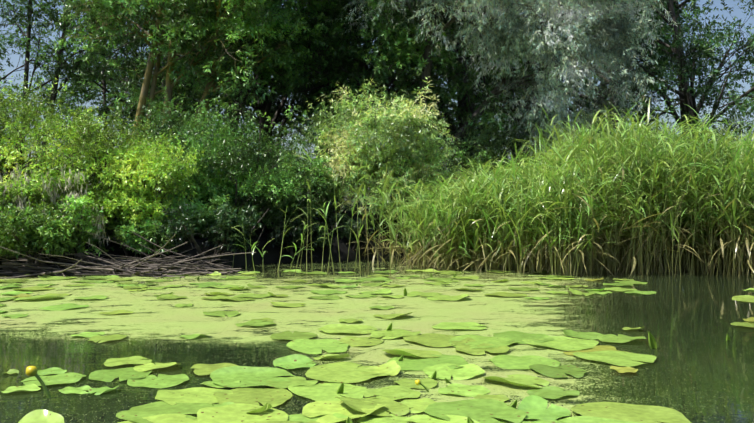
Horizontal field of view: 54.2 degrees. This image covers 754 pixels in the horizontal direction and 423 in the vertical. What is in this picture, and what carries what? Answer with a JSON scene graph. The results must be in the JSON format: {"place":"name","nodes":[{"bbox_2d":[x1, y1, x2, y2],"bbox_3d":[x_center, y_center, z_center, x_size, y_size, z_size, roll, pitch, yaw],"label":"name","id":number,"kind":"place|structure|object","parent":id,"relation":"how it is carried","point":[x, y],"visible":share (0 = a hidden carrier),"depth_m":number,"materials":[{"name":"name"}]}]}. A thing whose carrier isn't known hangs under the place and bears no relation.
{"place":"outdoors","nodes":[
{"label":"outdoors","id":0,"kind":"place"},
{"bbox_2d":[0,201,744,271],"bbox_3d":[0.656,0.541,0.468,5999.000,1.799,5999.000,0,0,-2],"label":"ground","id":1,"kind":"structure","parent":0,"point":[272,255],"depth_m":10.74,"materials":[{"name":"soil"}]},
{"bbox_2d":[0,163,109,246],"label":"flowering plants","id":2,"kind":"object","parent":1,"relation":"on","point":[53,197],"visible":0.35,"depth_m":8.95,"materials":[{"name":"green plant"}]},
{"bbox_2d":[0,0,312,154],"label":"ash tree leaves","id":3,"kind":"object","parent":1,"relation":"on","point":[234,35],"visible":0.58,"depth_m":13.78,"materials":[{"name":"green plant"}]},
{"bbox_2d":[56,0,297,147],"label":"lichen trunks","id":4,"kind":"object","parent":1,"relation":"on","point":[169,86],"visible":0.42,"depth_m":13.32,"materials":[{"name":"brown plant"}]},
{"bbox_2d":[0,77,752,267],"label":"shrub stems","id":5,"kind":"object","parent":1,"relation":"on","point":[220,251],"visible":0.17,"depth_m":10.46,"materials":[{"name":"brown plant"}]},
{"bbox_2d":[0,73,210,258],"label":"shrub leaves","id":6,"kind":"object","parent":5,"relation":"attached to","point":[115,196],"visible":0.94,"depth_m":9.38,"materials":[{"name":"green plant"}]},
{"bbox_2d":[0,0,753,210],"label":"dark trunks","id":7,"kind":"object","parent":1,"relation":"on","point":[687,98],"visible":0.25,"depth_m":16.04,"materials":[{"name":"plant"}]},
{"bbox_2d":[65,0,753,165],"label":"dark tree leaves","id":8,"kind":"object","parent":7,"relation":"attached to","point":[317,38],"visible":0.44,"depth_m":14.33,"materials":[{"name":"green plant"}]},
{"bbox_2d":[56,0,710,165],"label":"tree leaves","id":9,"kind":"object","parent":1,"relation":"on","point":[125,48],"visible":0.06,"depth_m":23.38,"materials":[{"name":"green plant"}]},
{"bbox_2d":[270,77,530,242],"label":"round bush leaves","id":10,"kind":"object","parent":1,"relation":"on","point":[353,141],"visible":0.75,"depth_m":11.72,"materials":[{"name":"green plant"}]},
{"bbox_2d":[92,59,753,255],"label":"shrub leaves","id":11,"kind":"object","parent":1,"relation":"on","point":[205,214],"visible":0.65,"depth_m":10.71,"materials":[{"name":"green plant"}]},
{"bbox_2d":[321,0,683,212],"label":"willow","id":12,"kind":"object","parent":1,"relation":"on","point":[552,13],"depth_m":13.21,"materials":[{"name":"green plant"}]},
{"bbox_2d":[0,254,753,422],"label":"water","id":13,"kind":"structure","parent":0,"point":[700,369],"depth_m":4.62,"materials":[{"name":"green liquid"}]},
{"bbox_2d":[0,208,268,278],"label":"dead branch pile","id":14,"kind":"object","parent":13,"relation":"in","point":[119,268],"visible":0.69,"depth_m":8.56,"materials":[{"name":"brown wood"}]},
{"bbox_2d":[0,265,753,422],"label":"lily pads","id":15,"kind":"object","parent":13,"relation":"on","point":[242,405],"visible":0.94,"depth_m":3.31,"materials":[{"name":"green plant"}]},
{"bbox_2d":[35,274,730,422],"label":"lily stalks and rolled leaves","id":16,"kind":"object","parent":13,"relation":"in","point":[652,341],"visible":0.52,"depth_m":3.02,"materials":[{"name":"green plant"}]},
{"bbox_2d":[26,366,420,384],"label":"water lily flowers","id":17,"kind":"object","parent":16,"relation":"attached to","point":[31,371],"visible":1,"depth_m":2.91,"materials":[{"name":"plant"}]},
{"bbox_2d":[230,99,753,277],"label":"reed","id":18,"kind":"object","parent":13,"relation":"on","point":[541,192],"depth_m":9.00,"materials":[{"name":"green plant"}]},
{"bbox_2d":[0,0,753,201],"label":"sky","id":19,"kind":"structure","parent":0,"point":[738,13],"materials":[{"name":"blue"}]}
]}

